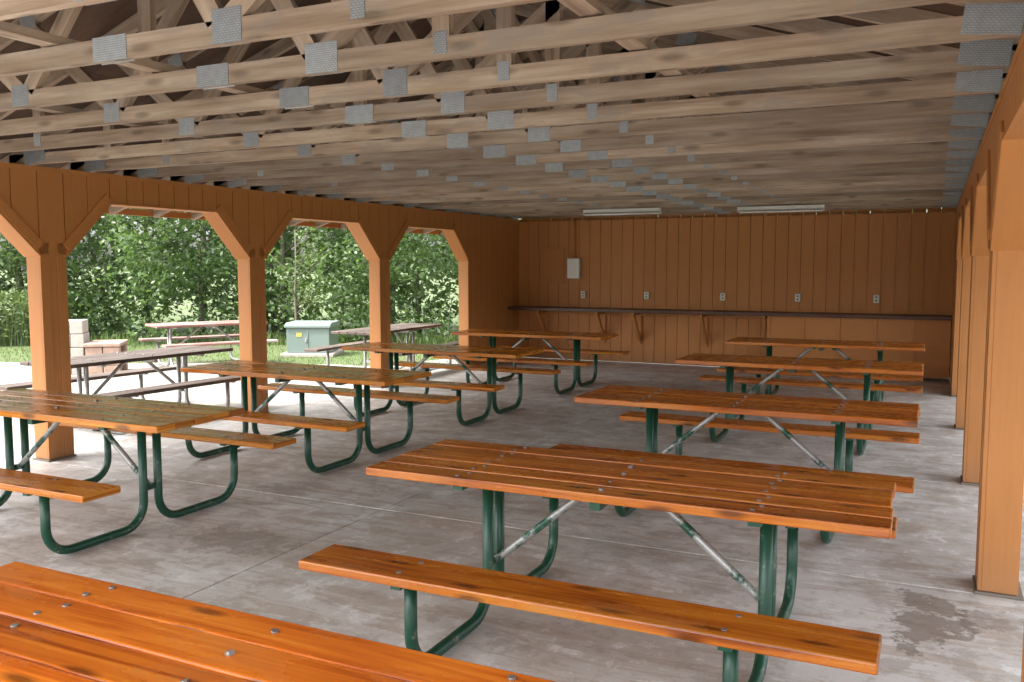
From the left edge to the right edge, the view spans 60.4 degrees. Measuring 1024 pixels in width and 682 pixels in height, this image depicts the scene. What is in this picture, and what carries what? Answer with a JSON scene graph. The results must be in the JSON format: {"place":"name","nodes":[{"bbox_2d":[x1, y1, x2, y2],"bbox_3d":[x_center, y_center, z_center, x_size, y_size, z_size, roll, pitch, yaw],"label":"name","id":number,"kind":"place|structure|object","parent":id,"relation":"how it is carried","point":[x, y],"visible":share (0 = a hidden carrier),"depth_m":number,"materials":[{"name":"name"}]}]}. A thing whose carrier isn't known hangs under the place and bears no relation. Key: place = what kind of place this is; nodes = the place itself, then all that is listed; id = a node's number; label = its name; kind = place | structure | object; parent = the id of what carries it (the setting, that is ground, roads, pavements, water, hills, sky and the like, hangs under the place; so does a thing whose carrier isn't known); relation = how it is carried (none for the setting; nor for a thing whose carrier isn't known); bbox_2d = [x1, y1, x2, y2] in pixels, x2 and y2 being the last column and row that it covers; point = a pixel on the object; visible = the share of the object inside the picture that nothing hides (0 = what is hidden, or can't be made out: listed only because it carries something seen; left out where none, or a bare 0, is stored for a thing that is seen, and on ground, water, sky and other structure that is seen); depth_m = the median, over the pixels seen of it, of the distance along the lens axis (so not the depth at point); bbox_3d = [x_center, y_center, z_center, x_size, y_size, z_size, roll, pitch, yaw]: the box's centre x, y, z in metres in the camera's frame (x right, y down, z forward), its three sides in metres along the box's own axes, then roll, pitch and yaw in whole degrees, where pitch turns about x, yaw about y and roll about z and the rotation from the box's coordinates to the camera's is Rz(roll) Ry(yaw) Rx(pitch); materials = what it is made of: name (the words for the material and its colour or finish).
{"place":"outdoors","nodes":[
{"label":"outdoors","id":0,"kind":"place"},
{"bbox_2d":[0,359,457,459],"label":"gravel yard","id":1,"kind":"structure","parent":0,"point":[16,372],"depth_m":12.64,"materials":[{"name":"grey gravel"}]},
{"bbox_2d":[69,319,127,374],"bbox_3d":[-6.913,0.086,14.490,0.980,0.874,0.760,-1,5,-14],"label":"stone barbecue grill","id":2,"kind":"object","parent":1,"relation":"on","point":[81,344],"visible":0.48,"depth_m":14.23,"materials":[{"name":"stone"}]},
{"bbox_2d":[0,345,240,433],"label":"picnic table","id":3,"kind":"object","parent":1,"relation":"on","point":[148,356],"visible":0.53,"depth_m":9.84,"materials":[{"name":"wood"}]},
{"bbox_2d":[138,320,278,367],"bbox_3d":[-5.358,0.047,15.492,1.913,0.767,1.770,-4,6,-36],"label":"picnic table","id":4,"kind":"object","parent":1,"relation":"on","point":[169,338],"visible":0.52,"depth_m":15.26,"materials":[{"name":"wood"}]},
{"bbox_2d":[304,323,458,369],"bbox_3d":[-1.984,0.148,14.323,1.770,0.767,2.212,2,5,24],"label":"picnic table","id":5,"kind":"object","parent":1,"relation":"on","point":[406,328],"visible":0.45,"depth_m":14.09,"materials":[{"name":"wood"}]},
{"bbox_2d":[0,0,1023,681],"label":"picnic shelter","id":6,"kind":"object","parent":1,"relation":"on","point":[252,130],"visible":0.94,"depth_m":5.96,"materials":[{"name":"wood"}]},
{"bbox_2d":[0,388,295,554],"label":"picnic table","id":7,"kind":"object","parent":6,"relation":"on","point":[156,420],"visible":1,"depth_m":5.74,"materials":[{"name":"wood"}]},
{"bbox_2d":[0,561,555,681],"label":"picnic table","id":8,"kind":"object","parent":6,"relation":"on","point":[57,626],"visible":1,"depth_m":2.19,"materials":[{"name":"wood"}]},
{"bbox_2d":[180,360,459,472],"bbox_3d":[-1.891,0.630,8.008,2.266,0.770,1.770,2,5,26],"label":"picnic table","id":9,"kind":"object","parent":6,"relation":"on","point":[287,373],"visible":0.86,"depth_m":7.82,"materials":[{"name":"wood"}]},
{"bbox_2d":[342,342,560,425],"bbox_3d":[-0.813,0.448,10.134,2.251,0.770,1.770,2,5,25],"label":"picnic table","id":10,"kind":"object","parent":6,"relation":"on","point":[491,368],"visible":0.88,"depth_m":9.95,"materials":[{"name":"wood"}]},
{"bbox_2d":[433,329,629,394],"bbox_3d":[0.308,0.254,12.394,2.264,0.770,1.770,2,5,25],"label":"picnic table","id":11,"kind":"object","parent":6,"relation":"on","point":[575,363],"visible":0.84,"depth_m":12.13,"materials":[{"name":"wood"}]},
{"bbox_2d":[567,218,580,278],"bbox_3d":[1.098,-1.635,15.564,0.240,1.060,0.106,2,5,25],"label":"electrical panel","id":12,"kind":"object","parent":6,"relation":"attached to","point":[573,267],"visible":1,"depth_m":15.55,"materials":[{"name":"grey paint"}]},
{"bbox_2d":[567,259,578,277],"bbox_3d":[1.079,-1.283,15.553,0.220,0.340,0.017,2,5,25],"label":"cabinet door","id":13,"kind":"structure","parent":12,"relation":"in","point":[572,264],"depth_m":15.55,"materials":[{"name":"white metal"}]},
{"bbox_2d":[581,291,585,297],"bbox_3d":[1.265,-0.824,15.587,0.090,0.130,0.044,2,5,25],"label":"electrical outlet","id":14,"kind":"object","parent":6,"relation":"attached to","point":[583,294],"visible":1,"depth_m":15.56,"materials":[{"name":"grey paint"}]},
{"bbox_2d":[298,439,897,681],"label":"picnic table","id":15,"kind":"object","parent":6,"relation":"on","point":[767,502],"visible":0.96,"depth_m":3.61,"materials":[{"name":"wood"}]},
{"bbox_2d":[582,208,662,215],"bbox_3d":[1.626,-1.913,13.021,1.180,0.087,0.219,2,5,25],"label":"fluorescent light fixture","id":16,"kind":"object","parent":6,"relation":"attached to","point":[629,211],"visible":1,"depth_m":12.96,"materials":[{"name":"white metal"}]},
{"bbox_2d":[644,292,649,298],"bbox_3d":[2.311,-0.782,15.088,0.090,0.130,0.044,2,5,25],"label":"electrical outlet","id":17,"kind":"object","parent":6,"relation":"attached to","point":[646,295],"visible":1,"depth_m":15.07,"materials":[{"name":"grey paint"}]},
{"bbox_2d":[720,293,725,300],"bbox_3d":[3.484,-0.734,14.528,0.090,0.130,0.044,2,5,25],"label":"electrical outlet","id":18,"kind":"object","parent":6,"relation":"attached to","point":[722,296],"visible":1,"depth_m":14.51,"materials":[{"name":"grey paint"}]},
{"bbox_2d":[508,306,951,378],"bbox_3d":[3.237,-0.043,14.465,7.120,0.915,0.479,2,5,25],"label":"serving counter","id":19,"kind":"object","parent":6,"relation":"attached to","point":[932,333],"visible":0.77,"depth_m":13.45,"materials":[{"name":"brown wood"}]},
{"bbox_2d":[549,385,919,543],"bbox_3d":[1.615,0.786,6.191,2.251,0.770,1.770,2,5,26],"label":"picnic table","id":20,"kind":"object","parent":6,"relation":"on","point":[839,413],"visible":0.65,"depth_m":6.04,"materials":[{"name":"wood"}]},
{"bbox_2d":[737,205,824,212],"bbox_3d":[3.779,-1.858,12.380,1.180,0.087,0.219,2,5,25],"label":"fluorescent light fixture","id":21,"kind":"object","parent":6,"relation":"attached to","point":[790,208],"visible":1,"depth_m":12.32,"materials":[{"name":"white metal"}]},
{"bbox_2d":[795,294,800,301],"bbox_3d":[4.557,-0.690,14.016,0.090,0.130,0.044,2,5,25],"label":"electrical outlet","id":22,"kind":"object","parent":6,"relation":"attached to","point":[797,297],"visible":1,"depth_m":14.00,"materials":[{"name":"grey paint"}]},
{"bbox_2d":[675,353,922,454],"bbox_3d":[2.808,0.572,8.693,2.264,0.770,1.770,2,5,25],"label":"picnic table","id":23,"kind":"object","parent":6,"relation":"on","point":[729,363],"visible":0.69,"depth_m":8.66,"materials":[{"name":"wood"}]},
{"bbox_2d":[717,337,924,401],"bbox_3d":[3.852,0.383,10.890,2.266,0.770,1.770,2,5,25],"label":"picnic table","id":24,"kind":"object","parent":6,"relation":"on","point":[835,345],"visible":0.65,"depth_m":10.53,"materials":[{"name":"wood"}]},
{"bbox_2d":[873,295,879,302],"bbox_3d":[5.603,-0.647,13.517,0.090,0.130,0.044,2,5,25],"label":"electrical outlet","id":25,"kind":"object","parent":6,"relation":"attached to","point":[876,298],"visible":1,"depth_m":13.50,"materials":[{"name":"grey paint"}]},
{"bbox_2d":[0,269,458,365],"bbox_3d":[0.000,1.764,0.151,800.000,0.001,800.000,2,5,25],"label":"lawn","id":26,"kind":"structure","parent":0,"point":[346,356],"depth_m":22.35,"materials":[{"name":"green plant"}]},
{"bbox_2d":[0,289,84,346],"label":"tall weeds","id":27,"kind":"object","parent":26,"relation":"on","point":[22,334],"visible":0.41,"depth_m":19.41,"materials":[{"name":"green plant"}]},
{"bbox_2d":[0,343,455,365],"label":"grass","id":28,"kind":"structure","parent":26,"relation":"on","point":[133,347],"depth_m":17.02,"materials":[{"name":"green plant"}]},
{"bbox_2d":[88,327,458,345],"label":"tall weeds","id":29,"kind":"object","parent":26,"relation":"on","point":[282,342],"visible":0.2,"depth_m":19.99,"materials":[{"name":"green plant"}]},
{"bbox_2d":[265,221,338,320],"bbox_3d":[-4.567,-1.505,19.276,1.789,3.330,1.589,-4,6,-36],"label":"young tree","id":30,"kind":"object","parent":26,"relation":"on","point":[298,282],"visible":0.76,"depth_m":19.13,"materials":[{"name":"green plant"}]},
{"bbox_2d":[280,320,343,356],"bbox_3d":[-3.961,-0.053,17.481,1.040,0.660,1.000,0,5,2],"label":"utility transformer box","id":31,"kind":"object","parent":26,"relation":"on","point":[302,335],"visible":0.84,"depth_m":17.10,"materials":[{"name":"metal"}]},
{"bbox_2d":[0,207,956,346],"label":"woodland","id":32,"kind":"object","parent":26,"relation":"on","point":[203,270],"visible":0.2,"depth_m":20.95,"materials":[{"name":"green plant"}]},
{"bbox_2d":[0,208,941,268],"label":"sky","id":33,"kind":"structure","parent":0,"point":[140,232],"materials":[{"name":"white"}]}
]}

